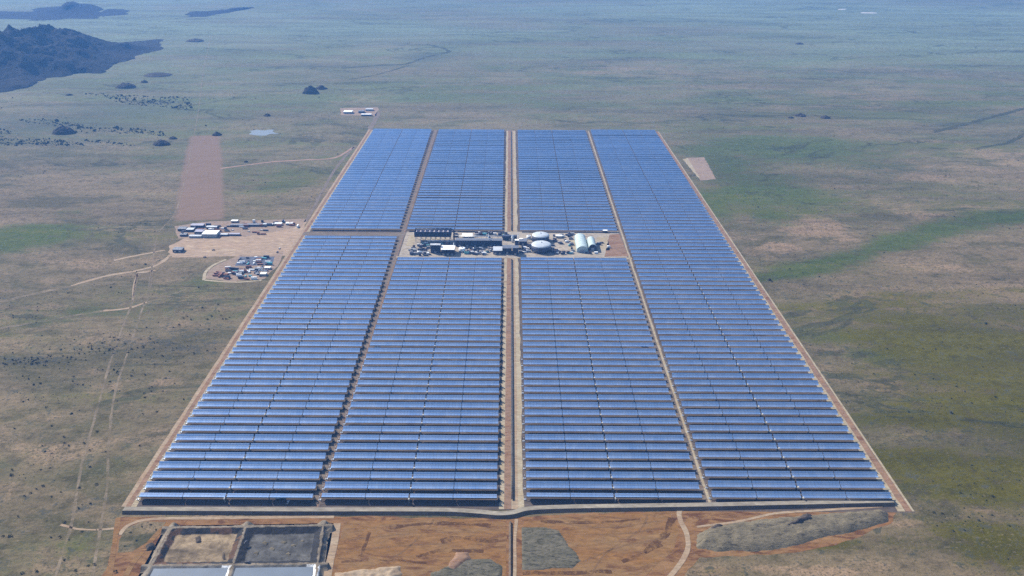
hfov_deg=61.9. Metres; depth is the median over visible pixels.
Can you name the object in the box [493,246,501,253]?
electrical building
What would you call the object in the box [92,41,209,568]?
dirt track
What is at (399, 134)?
trough collector row
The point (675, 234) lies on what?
trough collector row
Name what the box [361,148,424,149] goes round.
trough collector row
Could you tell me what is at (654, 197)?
trough collector row
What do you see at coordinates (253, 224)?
shed
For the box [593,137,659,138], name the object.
trough collector row
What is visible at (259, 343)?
trough collector row
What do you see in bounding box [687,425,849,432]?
trough collector row
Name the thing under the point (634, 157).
trough collector row
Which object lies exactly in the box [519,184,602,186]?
trough collector row
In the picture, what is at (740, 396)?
trough collector row
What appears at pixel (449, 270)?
trough collector row
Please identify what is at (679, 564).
curved track
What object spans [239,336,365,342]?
trough collector row
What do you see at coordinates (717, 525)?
rubble heap
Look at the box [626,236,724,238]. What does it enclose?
trough collector row
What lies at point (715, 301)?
trough collector row
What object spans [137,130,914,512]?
field ground
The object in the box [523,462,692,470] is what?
trough collector row
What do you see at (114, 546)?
earth track
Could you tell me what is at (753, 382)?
trough collector row
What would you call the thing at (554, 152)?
trough collector row
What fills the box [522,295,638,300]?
trough collector row
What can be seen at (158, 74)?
hill
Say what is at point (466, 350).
trough collector row
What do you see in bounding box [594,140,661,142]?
trough collector row
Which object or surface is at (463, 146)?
trough collector row
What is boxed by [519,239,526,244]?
pump house
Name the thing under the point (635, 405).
trough collector row
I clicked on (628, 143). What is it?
trough collector row
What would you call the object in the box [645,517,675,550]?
scorched earth
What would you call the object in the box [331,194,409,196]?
trough collector row
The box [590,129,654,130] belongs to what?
trough collector row
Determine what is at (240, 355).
trough collector row
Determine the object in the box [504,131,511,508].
central track
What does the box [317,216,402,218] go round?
trough collector row
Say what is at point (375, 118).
dirt track
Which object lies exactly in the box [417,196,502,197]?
trough collector row
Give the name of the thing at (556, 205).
trough collector row
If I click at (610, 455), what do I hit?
trough collector row
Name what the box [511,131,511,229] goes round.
header pipeline
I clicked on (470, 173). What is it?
trough collector row
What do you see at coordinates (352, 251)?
trough collector row
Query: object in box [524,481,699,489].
trough collector row
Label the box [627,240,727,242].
trough collector row
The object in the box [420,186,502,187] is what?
trough collector row
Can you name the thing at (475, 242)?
exchanger hall
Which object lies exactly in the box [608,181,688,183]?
trough collector row
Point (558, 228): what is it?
trough collector row
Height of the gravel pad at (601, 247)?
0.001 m
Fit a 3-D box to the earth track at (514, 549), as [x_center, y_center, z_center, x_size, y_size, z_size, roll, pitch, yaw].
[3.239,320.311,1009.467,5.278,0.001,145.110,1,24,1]
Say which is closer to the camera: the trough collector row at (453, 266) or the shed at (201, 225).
the trough collector row at (453, 266)
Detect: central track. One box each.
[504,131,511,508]
[511,131,517,508]
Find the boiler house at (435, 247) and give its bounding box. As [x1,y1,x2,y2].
[430,243,440,252]
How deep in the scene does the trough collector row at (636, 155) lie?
2670.72 m
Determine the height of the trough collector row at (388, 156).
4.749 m
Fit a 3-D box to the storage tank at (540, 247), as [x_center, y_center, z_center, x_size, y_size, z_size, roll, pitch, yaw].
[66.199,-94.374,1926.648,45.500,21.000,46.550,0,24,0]
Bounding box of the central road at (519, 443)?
[499,131,523,508]
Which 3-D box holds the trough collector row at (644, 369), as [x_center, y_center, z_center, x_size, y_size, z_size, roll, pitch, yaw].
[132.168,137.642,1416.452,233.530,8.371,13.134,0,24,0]
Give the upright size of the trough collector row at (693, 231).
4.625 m
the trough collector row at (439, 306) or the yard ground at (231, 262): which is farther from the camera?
the yard ground at (231, 262)
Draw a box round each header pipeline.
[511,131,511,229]
[511,259,513,498]
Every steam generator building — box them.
[503,245,511,253]
[512,245,518,254]
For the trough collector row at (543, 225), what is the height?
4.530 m
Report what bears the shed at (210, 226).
on the camp ground at (244, 232)
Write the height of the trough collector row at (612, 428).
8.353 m
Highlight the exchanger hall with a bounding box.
[455,238,501,246]
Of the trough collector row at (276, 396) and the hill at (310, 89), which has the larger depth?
the hill at (310, 89)
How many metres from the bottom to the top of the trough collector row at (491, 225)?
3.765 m
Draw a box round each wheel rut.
[349,531,499,539]
[360,543,447,550]
[567,520,658,527]
[590,516,647,575]
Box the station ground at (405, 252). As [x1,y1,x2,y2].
[399,232,626,257]
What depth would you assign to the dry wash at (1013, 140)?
2862.29 m
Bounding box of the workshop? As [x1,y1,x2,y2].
[462,233,472,235]
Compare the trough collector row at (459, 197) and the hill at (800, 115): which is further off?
the hill at (800, 115)
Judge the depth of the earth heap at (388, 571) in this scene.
983.54 m
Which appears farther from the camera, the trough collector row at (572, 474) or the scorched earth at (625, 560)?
the trough collector row at (572, 474)
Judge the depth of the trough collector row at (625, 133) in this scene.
2936.39 m
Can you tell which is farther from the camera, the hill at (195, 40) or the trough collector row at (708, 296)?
the hill at (195, 40)
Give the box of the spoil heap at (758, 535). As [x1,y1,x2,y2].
[696,509,888,551]
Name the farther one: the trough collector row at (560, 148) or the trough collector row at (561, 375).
the trough collector row at (560, 148)
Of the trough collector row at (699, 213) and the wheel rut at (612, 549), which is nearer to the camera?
the wheel rut at (612, 549)
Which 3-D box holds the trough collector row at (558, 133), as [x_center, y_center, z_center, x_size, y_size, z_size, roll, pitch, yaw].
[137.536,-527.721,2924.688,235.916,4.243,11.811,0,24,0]
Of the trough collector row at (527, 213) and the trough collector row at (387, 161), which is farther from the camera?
the trough collector row at (387, 161)
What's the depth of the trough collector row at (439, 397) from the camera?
1333.29 m
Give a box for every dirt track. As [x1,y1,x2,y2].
[0,289,55,301]
[2,310,102,328]
[54,274,137,575]
[60,524,113,529]
[71,254,171,285]
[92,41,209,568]
[103,302,146,311]
[114,250,164,260]
[132,273,138,301]
[202,259,225,279]
[204,280,261,282]
[220,147,352,168]
[305,146,355,221]
[367,112,380,130]
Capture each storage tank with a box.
[459,247,464,251]
[531,240,550,253]
[532,232,548,241]
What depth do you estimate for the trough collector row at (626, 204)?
2220.75 m
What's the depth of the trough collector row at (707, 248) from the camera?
1933.84 m
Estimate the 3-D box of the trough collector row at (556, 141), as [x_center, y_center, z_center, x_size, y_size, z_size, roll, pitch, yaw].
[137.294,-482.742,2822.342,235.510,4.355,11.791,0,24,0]
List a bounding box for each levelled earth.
[332,518,506,575]
[523,512,679,575]
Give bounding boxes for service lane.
[302,232,405,235]
[311,130,436,506]
[396,256,631,258]
[586,131,711,502]
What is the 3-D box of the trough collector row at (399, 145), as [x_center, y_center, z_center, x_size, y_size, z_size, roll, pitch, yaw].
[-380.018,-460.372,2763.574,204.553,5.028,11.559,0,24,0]
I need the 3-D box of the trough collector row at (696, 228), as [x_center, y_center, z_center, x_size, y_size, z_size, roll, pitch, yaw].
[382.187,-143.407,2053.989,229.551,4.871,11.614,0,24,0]
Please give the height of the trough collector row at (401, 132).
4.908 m
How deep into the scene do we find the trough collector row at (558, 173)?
2477.28 m
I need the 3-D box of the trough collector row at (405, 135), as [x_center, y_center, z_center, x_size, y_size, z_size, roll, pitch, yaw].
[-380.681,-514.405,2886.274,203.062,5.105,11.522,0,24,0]
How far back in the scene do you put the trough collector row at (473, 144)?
2784.57 m
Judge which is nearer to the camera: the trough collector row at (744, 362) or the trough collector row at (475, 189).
the trough collector row at (744, 362)
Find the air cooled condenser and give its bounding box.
[414,228,454,241]
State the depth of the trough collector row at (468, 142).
2804.22 m
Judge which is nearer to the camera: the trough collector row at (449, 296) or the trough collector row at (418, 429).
the trough collector row at (418, 429)
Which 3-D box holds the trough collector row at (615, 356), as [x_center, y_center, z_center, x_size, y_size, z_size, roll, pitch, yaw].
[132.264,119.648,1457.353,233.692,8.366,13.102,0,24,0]
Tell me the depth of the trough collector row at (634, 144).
2793.49 m
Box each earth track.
[107,517,120,575]
[118,516,333,534]
[123,522,170,575]
[324,523,340,575]
[513,519,517,575]
[697,507,877,527]
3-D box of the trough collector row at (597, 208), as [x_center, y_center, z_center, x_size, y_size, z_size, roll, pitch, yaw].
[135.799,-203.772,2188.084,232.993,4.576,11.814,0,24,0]
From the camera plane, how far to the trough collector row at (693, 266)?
1831.96 m
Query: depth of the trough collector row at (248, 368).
1413.69 m
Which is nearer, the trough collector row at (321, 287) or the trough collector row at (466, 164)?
the trough collector row at (321, 287)
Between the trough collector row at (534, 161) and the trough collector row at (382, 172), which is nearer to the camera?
the trough collector row at (382, 172)
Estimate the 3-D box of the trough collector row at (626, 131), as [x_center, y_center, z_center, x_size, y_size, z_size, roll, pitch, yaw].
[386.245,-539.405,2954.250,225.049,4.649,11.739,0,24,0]
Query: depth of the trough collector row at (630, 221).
2098.18 m
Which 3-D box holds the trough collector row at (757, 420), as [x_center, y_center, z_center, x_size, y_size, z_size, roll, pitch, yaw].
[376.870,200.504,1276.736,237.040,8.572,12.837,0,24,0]
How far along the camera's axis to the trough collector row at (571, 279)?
1766.44 m
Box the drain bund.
[509,521,511,575]
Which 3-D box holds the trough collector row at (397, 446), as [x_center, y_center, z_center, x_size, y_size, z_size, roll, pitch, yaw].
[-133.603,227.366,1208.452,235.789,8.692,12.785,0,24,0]
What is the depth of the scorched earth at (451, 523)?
1065.32 m
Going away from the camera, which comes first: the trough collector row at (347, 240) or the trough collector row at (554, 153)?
the trough collector row at (347, 240)
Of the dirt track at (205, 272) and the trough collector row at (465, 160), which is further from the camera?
the trough collector row at (465, 160)
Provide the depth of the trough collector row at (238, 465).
1167.79 m
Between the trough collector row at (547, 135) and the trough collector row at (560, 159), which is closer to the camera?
the trough collector row at (560, 159)
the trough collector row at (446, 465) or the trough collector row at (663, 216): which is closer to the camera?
the trough collector row at (446, 465)
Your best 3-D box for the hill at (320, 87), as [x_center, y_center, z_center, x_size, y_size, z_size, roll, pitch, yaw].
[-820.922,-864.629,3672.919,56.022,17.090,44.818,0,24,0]
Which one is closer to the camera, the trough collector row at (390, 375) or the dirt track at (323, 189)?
the trough collector row at (390, 375)
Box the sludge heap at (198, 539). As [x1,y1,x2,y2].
[195,536,201,542]
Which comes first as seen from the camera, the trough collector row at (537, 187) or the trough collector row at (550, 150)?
the trough collector row at (537, 187)
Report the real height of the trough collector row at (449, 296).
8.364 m
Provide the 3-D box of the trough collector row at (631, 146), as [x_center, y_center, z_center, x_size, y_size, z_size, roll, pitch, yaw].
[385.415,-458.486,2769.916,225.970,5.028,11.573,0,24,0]
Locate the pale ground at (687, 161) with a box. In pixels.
[683,158,699,177]
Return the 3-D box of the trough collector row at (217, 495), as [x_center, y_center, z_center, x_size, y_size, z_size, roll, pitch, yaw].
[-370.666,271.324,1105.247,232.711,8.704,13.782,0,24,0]
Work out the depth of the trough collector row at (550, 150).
2722.74 m
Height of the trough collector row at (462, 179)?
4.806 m
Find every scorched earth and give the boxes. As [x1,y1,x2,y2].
[361,533,370,553]
[395,521,488,528]
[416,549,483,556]
[523,569,611,574]
[540,519,635,523]
[621,543,661,562]
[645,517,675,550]
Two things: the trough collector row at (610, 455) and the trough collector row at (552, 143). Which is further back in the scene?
the trough collector row at (552, 143)
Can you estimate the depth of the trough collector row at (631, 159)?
2629.89 m
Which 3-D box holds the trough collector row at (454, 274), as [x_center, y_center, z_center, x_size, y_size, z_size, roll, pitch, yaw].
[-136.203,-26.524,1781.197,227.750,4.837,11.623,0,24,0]
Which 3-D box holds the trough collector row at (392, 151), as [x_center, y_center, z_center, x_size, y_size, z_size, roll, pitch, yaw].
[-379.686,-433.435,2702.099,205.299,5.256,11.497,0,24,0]
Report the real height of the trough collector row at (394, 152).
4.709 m
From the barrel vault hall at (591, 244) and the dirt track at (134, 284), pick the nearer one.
the dirt track at (134, 284)
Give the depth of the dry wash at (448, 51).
4303.14 m
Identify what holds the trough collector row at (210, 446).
on the field ground at (307, 502)
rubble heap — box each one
[431,559,501,575]
[522,527,580,569]
[711,524,722,527]
[787,513,811,524]
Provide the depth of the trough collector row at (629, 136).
2896.21 m
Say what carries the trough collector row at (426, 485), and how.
on the field ground at (307, 502)
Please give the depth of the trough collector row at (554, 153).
2681.66 m
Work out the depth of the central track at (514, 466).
1380.90 m
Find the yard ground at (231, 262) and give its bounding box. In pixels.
[206,251,282,281]
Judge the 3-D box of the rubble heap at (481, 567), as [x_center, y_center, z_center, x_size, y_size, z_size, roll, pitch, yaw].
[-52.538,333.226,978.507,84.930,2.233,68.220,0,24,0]
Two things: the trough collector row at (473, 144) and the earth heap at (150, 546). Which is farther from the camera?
the trough collector row at (473, 144)
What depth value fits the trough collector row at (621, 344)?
1500.50 m
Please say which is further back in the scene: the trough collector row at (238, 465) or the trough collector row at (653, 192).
the trough collector row at (653, 192)
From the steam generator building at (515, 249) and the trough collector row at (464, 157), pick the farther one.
the trough collector row at (464, 157)
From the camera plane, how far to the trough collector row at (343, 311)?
1618.22 m
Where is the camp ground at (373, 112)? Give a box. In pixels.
[340,107,378,115]
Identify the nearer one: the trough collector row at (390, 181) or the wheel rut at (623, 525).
the wheel rut at (623, 525)
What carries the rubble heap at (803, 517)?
on the spoil heap at (758, 535)
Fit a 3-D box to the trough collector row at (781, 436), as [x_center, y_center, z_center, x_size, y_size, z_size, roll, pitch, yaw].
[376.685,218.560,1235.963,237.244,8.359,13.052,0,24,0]
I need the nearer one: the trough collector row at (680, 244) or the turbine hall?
the turbine hall
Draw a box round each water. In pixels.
[150,568,227,575]
[233,567,312,575]
[250,130,277,135]
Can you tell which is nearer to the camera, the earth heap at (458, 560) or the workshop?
the earth heap at (458, 560)
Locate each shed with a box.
[172,247,183,251]
[178,227,187,230]
[186,228,194,231]
[189,235,201,237]
[190,223,204,227]
[194,229,204,233]
[206,225,217,228]
[229,233,240,235]
[230,224,242,226]
[247,223,262,225]
[343,110,352,113]
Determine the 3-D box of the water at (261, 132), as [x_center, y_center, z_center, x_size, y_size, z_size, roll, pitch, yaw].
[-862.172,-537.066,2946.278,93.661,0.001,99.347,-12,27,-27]
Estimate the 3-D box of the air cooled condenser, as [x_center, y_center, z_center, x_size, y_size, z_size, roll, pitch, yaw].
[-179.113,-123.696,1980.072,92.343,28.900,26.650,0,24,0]
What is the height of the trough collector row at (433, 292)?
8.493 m
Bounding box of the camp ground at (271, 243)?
[168,222,306,257]
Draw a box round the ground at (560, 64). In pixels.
[0,0,1023,575]
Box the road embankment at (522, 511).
[122,499,894,518]
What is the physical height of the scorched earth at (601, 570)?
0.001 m
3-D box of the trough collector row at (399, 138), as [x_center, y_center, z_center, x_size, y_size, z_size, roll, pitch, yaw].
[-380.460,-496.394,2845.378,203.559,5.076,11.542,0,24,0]
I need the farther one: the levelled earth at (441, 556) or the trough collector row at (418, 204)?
the trough collector row at (418, 204)
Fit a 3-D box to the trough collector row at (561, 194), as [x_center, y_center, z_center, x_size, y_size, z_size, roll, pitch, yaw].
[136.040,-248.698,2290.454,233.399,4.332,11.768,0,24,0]
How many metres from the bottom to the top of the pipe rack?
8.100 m
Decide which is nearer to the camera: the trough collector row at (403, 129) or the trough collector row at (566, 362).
the trough collector row at (566, 362)
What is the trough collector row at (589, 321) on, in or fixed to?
on the field ground at (307, 502)
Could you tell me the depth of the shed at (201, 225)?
2060.86 m
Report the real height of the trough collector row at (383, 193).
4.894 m
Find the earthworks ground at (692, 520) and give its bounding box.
[102,511,895,575]
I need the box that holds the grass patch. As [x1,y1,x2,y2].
[117,521,165,552]
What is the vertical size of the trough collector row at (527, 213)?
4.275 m
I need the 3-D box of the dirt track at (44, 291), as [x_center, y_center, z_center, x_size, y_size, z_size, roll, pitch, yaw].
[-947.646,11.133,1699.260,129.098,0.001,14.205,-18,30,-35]
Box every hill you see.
[0,11,59,19]
[52,125,75,134]
[101,9,129,16]
[115,82,135,88]
[144,72,172,76]
[153,140,170,145]
[184,7,253,16]
[186,38,203,41]
[212,131,221,135]
[302,85,318,93]
[316,85,327,89]
[794,113,805,116]
[820,115,830,118]
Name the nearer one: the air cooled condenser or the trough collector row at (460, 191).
the air cooled condenser
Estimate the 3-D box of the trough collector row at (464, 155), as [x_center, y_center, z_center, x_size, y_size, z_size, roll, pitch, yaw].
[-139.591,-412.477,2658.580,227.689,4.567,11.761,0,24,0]
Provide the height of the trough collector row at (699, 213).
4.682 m
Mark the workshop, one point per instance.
(466, 234)
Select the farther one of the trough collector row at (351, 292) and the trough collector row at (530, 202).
the trough collector row at (530, 202)
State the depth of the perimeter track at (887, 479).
1449.29 m
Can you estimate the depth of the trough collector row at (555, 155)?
2660.95 m
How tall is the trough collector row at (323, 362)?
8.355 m
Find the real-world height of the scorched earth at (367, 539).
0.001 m
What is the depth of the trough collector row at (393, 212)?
2152.36 m
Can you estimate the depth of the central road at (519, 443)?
1430.85 m
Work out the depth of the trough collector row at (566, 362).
1438.72 m
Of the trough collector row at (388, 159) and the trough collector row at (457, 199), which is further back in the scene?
the trough collector row at (388, 159)
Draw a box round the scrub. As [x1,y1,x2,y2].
[0,92,1023,567]
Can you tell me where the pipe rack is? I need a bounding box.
[458,236,502,237]
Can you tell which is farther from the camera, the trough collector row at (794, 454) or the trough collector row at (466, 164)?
the trough collector row at (466, 164)
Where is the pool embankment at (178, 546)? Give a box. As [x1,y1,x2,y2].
[138,520,332,575]
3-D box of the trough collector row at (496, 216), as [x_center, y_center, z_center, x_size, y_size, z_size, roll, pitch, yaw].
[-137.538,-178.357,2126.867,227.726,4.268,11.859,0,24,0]
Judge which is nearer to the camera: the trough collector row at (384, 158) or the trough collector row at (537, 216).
the trough collector row at (537, 216)
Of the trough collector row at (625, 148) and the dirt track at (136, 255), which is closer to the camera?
the dirt track at (136, 255)
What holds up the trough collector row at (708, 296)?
on the field ground at (307, 502)
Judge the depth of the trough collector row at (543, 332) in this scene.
1540.82 m
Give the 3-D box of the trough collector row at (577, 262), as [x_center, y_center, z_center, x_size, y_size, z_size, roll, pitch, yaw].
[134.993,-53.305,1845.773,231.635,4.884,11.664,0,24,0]
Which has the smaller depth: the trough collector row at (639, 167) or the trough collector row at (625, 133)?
the trough collector row at (639, 167)
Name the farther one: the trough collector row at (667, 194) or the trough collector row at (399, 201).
the trough collector row at (667, 194)
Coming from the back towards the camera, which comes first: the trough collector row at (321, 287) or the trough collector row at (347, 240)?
the trough collector row at (347, 240)
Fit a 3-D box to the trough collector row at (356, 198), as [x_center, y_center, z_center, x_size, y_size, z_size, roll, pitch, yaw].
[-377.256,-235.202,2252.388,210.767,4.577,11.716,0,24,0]
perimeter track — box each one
[126,130,370,506]
[656,132,910,510]
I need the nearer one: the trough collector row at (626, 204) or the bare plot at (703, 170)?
the trough collector row at (626, 204)
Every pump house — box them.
[503,235,516,239]
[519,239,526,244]
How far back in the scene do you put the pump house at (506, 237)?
1988.41 m
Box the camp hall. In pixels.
[202,230,219,236]
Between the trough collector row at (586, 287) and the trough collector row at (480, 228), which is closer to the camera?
the trough collector row at (586, 287)
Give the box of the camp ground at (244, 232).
[174,219,305,238]
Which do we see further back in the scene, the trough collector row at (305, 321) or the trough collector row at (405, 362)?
the trough collector row at (305, 321)
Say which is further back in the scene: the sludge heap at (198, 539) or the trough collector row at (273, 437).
the trough collector row at (273, 437)
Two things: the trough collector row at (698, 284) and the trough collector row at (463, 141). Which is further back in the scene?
the trough collector row at (463, 141)
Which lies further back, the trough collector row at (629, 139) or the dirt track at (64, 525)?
the trough collector row at (629, 139)
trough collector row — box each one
[136,493,315,501]
[143,481,319,491]
[150,471,322,480]
[156,461,325,470]
[162,452,328,461]
[168,443,331,451]
[174,434,334,442]
[179,425,337,433]
[185,417,339,425]
[190,409,342,417]
[195,401,344,409]
[200,394,347,401]
[205,387,349,394]
[209,380,351,387]
[214,373,353,380]
[218,366,356,373]
[222,360,358,366]
[226,353,360,360]
[232,347,362,354]
[236,341,363,348]
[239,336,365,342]
[243,330,367,336]
[247,325,369,330]
[250,319,371,325]
[253,314,372,320]
[256,309,374,314]
[260,304,376,309]
[263,299,377,304]
[266,294,379,300]
[269,290,380,295]
[272,285,382,290]
[275,281,383,286]
[278,277,382,280]
[280,273,384,275]
[283,268,385,271]
[285,264,386,267]
[288,261,388,263]
[290,257,389,259]
[293,253,390,255]
[296,249,391,252]
[297,246,392,248]
[300,242,393,245]
[302,239,395,241]
[305,236,396,238]
[311,225,399,228]
[313,222,400,225]
[315,219,401,222]
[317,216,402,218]
[318,493,499,501]
[319,213,403,216]
[321,211,404,213]
[322,208,405,210]
[322,482,499,491]
[324,205,406,207]
[325,202,406,204]
[325,471,500,481]
[328,200,407,202]
[328,462,500,471]
[329,197,408,199]
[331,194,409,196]
[332,452,500,461]
[333,192,410,194]
[334,190,411,191]
[335,443,500,452]
[336,187,411,189]
[337,185,412,186]
[337,435,500,442]
[339,182,413,184]
[340,180,414,182]
[340,426,500,434]
[342,178,414,179]
[343,176,415,177]
[343,418,500,425]
[344,173,416,175]
[346,171,417,173]
[346,410,500,417]
[347,169,417,171]
[348,402,501,409]
[349,167,418,169]
[350,165,419,167]
[351,163,419,164]
[351,394,501,402]
[353,161,420,162]
[353,387,501,394]
[354,159,421,160]
[355,157,421,158]
[355,380,501,387]
[356,155,422,157]
[357,153,422,155]
[358,373,501,380]
[359,152,423,153]
[360,150,424,151]
[360,367,501,373]
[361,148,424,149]
[362,146,425,148]
[362,360,501,367]
[363,144,425,146]
[364,143,426,144]
[364,354,501,360]
[365,141,426,142]
[366,139,427,141]
[367,348,501,354]
[368,138,428,139]
[369,136,428,137]
[370,133,429,134]
[370,135,429,136]
[370,342,501,348]
[372,130,430,131]
[372,132,430,133]
[372,336,501,342]
[374,129,431,130]
[374,330,502,336]
[375,325,502,331]
[377,320,502,325]
[379,314,502,320]
[380,309,502,315]
[382,304,502,310]
[384,299,502,305]
[385,295,502,300]
[386,290,502,295]
[388,286,502,291]
[389,281,502,286]
[391,277,500,280]
[392,273,500,276]
[394,269,500,272]
[395,265,501,268]
[396,261,501,264]
[397,257,501,260]
[407,227,501,229]
[408,224,501,226]
[409,221,501,223]
[410,218,501,220]
[411,215,502,217]
[412,212,502,214]
[413,209,502,211]
[414,206,502,208]
[415,201,502,203]
[415,203,502,205]
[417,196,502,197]
[417,198,502,200]
[418,193,502,195]
[419,191,502,192]
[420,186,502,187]
[420,188,502,190]
[421,183,502,185]
[422,181,502,183]
[423,177,502,178]
[423,179,502,180]
[424,174,502,176]
[425,172,502,174]
[426,168,502,169]
[426,170,502,172]
[427,166,503,167]
[428,162,503,163]
[428,164,503,165]
[429,158,503,159]
[429,160,503,161]
[430,156,503,157]
[431,152,503,154]
[431,154,503,156]
[432,149,503,150]
[432,151,503,152]
[433,147,503,148]
[434,144,503,145]
[434,145,503,146]
[435,140,503,141]
[435,142,503,143]
[436,137,503,138]
[436,139,503,140]
[437,134,503,135]
[437,135,503,136]
[438,131,503,132]
[438,132,503,133]
[439,129,503,130]
[518,130,585,131]
[518,131,585,132]
[518,133,586,134]
[518,134,586,135]
[518,136,587,137]
[518,138,587,139]
[518,139,588,140]
[518,141,588,142]
[518,142,589,144]
[518,144,589,145]
[518,146,590,147]
[518,148,590,149]
[518,149,591,151]
[518,151,591,152]
[518,153,592,154]
[518,155,593,156]
[518,157,593,158]
[518,158,594,160]
[518,160,594,162]
[518,162,595,164]
[518,164,596,166]
[519,167,597,168]
[519,169,597,170]
[519,171,598,172]
[519,173,598,174]
[519,175,599,176]
[519,177,600,179]
[519,179,601,181]
[519,181,601,183]
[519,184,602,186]
[519,186,603,188]
[519,189,603,190]
[519,191,605,193]
[519,194,605,195]
[519,196,606,198]
[519,199,607,201]
[519,201,608,203]
[519,204,609,206]
[520,207,609,209]
[520,210,610,211]
[520,212,611,214]
[520,215,612,217]
[520,218,613,220]
[520,221,614,223]
[520,224,615,226]
[520,227,616,230]
[521,257,626,260]
[521,261,627,264]
[521,265,628,268]
[521,269,630,272]
[521,273,631,276]
[521,277,632,280]
[521,282,633,286]
[521,286,635,290]
[521,354,657,360]
[521,360,659,366]
[521,367,662,372]
[521,373,664,379]
[522,290,636,295]
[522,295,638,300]
[522,300,640,305]
[522,304,641,309]
[522,309,643,314]
[522,314,644,319]
[522,320,646,325]
[522,325,647,330]
[522,380,665,387]
[522,387,668,394]
[522,394,670,401]
[522,402,673,408]
[522,409,675,417]
[522,417,678,424]
[522,426,680,434]
[523,330,649,336]
[523,336,651,341]
[523,342,653,347]
[523,348,655,353]
[523,434,683,441]
[523,443,686,451]
[523,452,689,459]
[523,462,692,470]
[523,471,695,480]
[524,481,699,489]
[524,493,702,500]
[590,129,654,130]
[591,131,655,132]
[591,132,656,134]
[592,134,657,135]
[593,136,658,137]
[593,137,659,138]
[594,139,660,140]
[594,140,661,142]
[595,142,662,143]
[595,144,663,145]
[596,145,665,147]
[596,147,665,148]
[597,149,667,150]
[598,151,668,152]
[598,153,669,154]
[599,154,671,156]
[599,156,672,158]
[600,158,673,159]
[601,160,674,161]
[601,162,675,163]
[602,164,676,165]
[603,166,678,167]
[603,168,679,170]
[604,170,681,172]
[605,172,682,174]
[605,174,683,176]
[606,177,685,178]
[607,179,686,180]
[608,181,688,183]
[608,183,689,185]
[609,186,691,187]
[610,188,693,190]
[611,191,694,192]
[612,193,696,195]
[613,196,697,197]
[613,198,699,200]
[614,201,701,203]
[615,203,702,205]
[616,206,704,208]
[617,209,706,211]
[618,212,708,214]
[619,215,710,217]
[620,217,711,219]
[621,220,713,222]
[622,223,715,226]
[623,226,718,229]
[624,230,720,232]
[625,233,722,235]
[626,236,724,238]
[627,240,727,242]
[628,243,728,245]
[629,246,731,249]
[631,250,733,252]
[632,254,735,256]
[633,257,738,260]
[634,261,741,264]
[636,265,743,268]
[637,269,746,272]
[638,273,748,276]
[640,277,751,280]
[641,282,753,286]
[643,286,757,290]
[644,290,759,294]
[646,295,762,299]
[647,299,765,304]
[649,304,769,309]
[651,309,772,314]
[652,314,775,319]
[654,319,778,324]
[656,325,782,330]
[658,330,786,335]
[659,336,790,341]
[661,342,793,347]
[663,347,796,353]
[663,354,802,359]
[665,360,805,366]
[667,366,810,372]
[670,373,813,379]
[672,380,818,386]
[674,387,823,393]
[677,394,828,401]
[679,401,832,408]
[682,409,837,416]
[684,417,842,424]
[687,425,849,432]
[690,434,853,441]
[692,442,859,451]
[695,451,865,459]
[699,461,872,470]
[702,471,879,480]
[705,480,884,490]
[708,491,891,500]
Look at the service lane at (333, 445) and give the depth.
1528.68 m
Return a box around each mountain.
[0,23,162,92]
[29,1,103,20]
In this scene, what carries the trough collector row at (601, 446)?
on the field ground at (307, 502)
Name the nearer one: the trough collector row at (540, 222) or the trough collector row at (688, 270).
the trough collector row at (688, 270)
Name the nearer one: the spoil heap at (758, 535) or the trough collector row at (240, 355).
the spoil heap at (758, 535)
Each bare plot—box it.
[604,234,627,256]
[688,157,715,180]
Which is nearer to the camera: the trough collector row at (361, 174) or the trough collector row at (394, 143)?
the trough collector row at (361, 174)
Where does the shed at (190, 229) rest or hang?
on the camp ground at (244, 232)
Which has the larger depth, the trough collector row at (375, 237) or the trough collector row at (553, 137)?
the trough collector row at (553, 137)
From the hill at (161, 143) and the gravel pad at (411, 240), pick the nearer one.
the gravel pad at (411, 240)
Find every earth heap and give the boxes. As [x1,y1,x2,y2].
[146,542,155,550]
[335,566,402,575]
[448,552,470,568]
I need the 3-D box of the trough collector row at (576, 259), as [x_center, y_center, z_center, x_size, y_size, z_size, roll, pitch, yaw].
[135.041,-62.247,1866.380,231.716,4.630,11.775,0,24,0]
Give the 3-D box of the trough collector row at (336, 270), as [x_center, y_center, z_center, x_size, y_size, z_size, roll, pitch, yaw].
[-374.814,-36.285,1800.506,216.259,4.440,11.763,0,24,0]
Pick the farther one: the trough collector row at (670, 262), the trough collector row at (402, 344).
the trough collector row at (670, 262)
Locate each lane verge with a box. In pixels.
[317,130,436,506]
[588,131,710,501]
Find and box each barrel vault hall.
[574,233,587,251]
[587,236,596,250]
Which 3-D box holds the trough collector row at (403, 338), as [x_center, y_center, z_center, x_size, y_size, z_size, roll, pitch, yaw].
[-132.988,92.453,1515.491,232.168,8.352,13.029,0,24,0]
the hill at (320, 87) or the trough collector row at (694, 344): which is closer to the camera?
the trough collector row at (694, 344)
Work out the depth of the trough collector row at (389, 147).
2746.05 m
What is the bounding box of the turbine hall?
[441,245,454,254]
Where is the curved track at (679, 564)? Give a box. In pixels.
[667,510,690,575]
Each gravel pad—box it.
[406,235,414,245]
[568,238,575,249]
[596,237,608,250]
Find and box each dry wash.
[344,45,450,67]
[934,108,1023,132]
[971,136,1022,148]
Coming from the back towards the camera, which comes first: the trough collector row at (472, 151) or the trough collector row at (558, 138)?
the trough collector row at (558, 138)

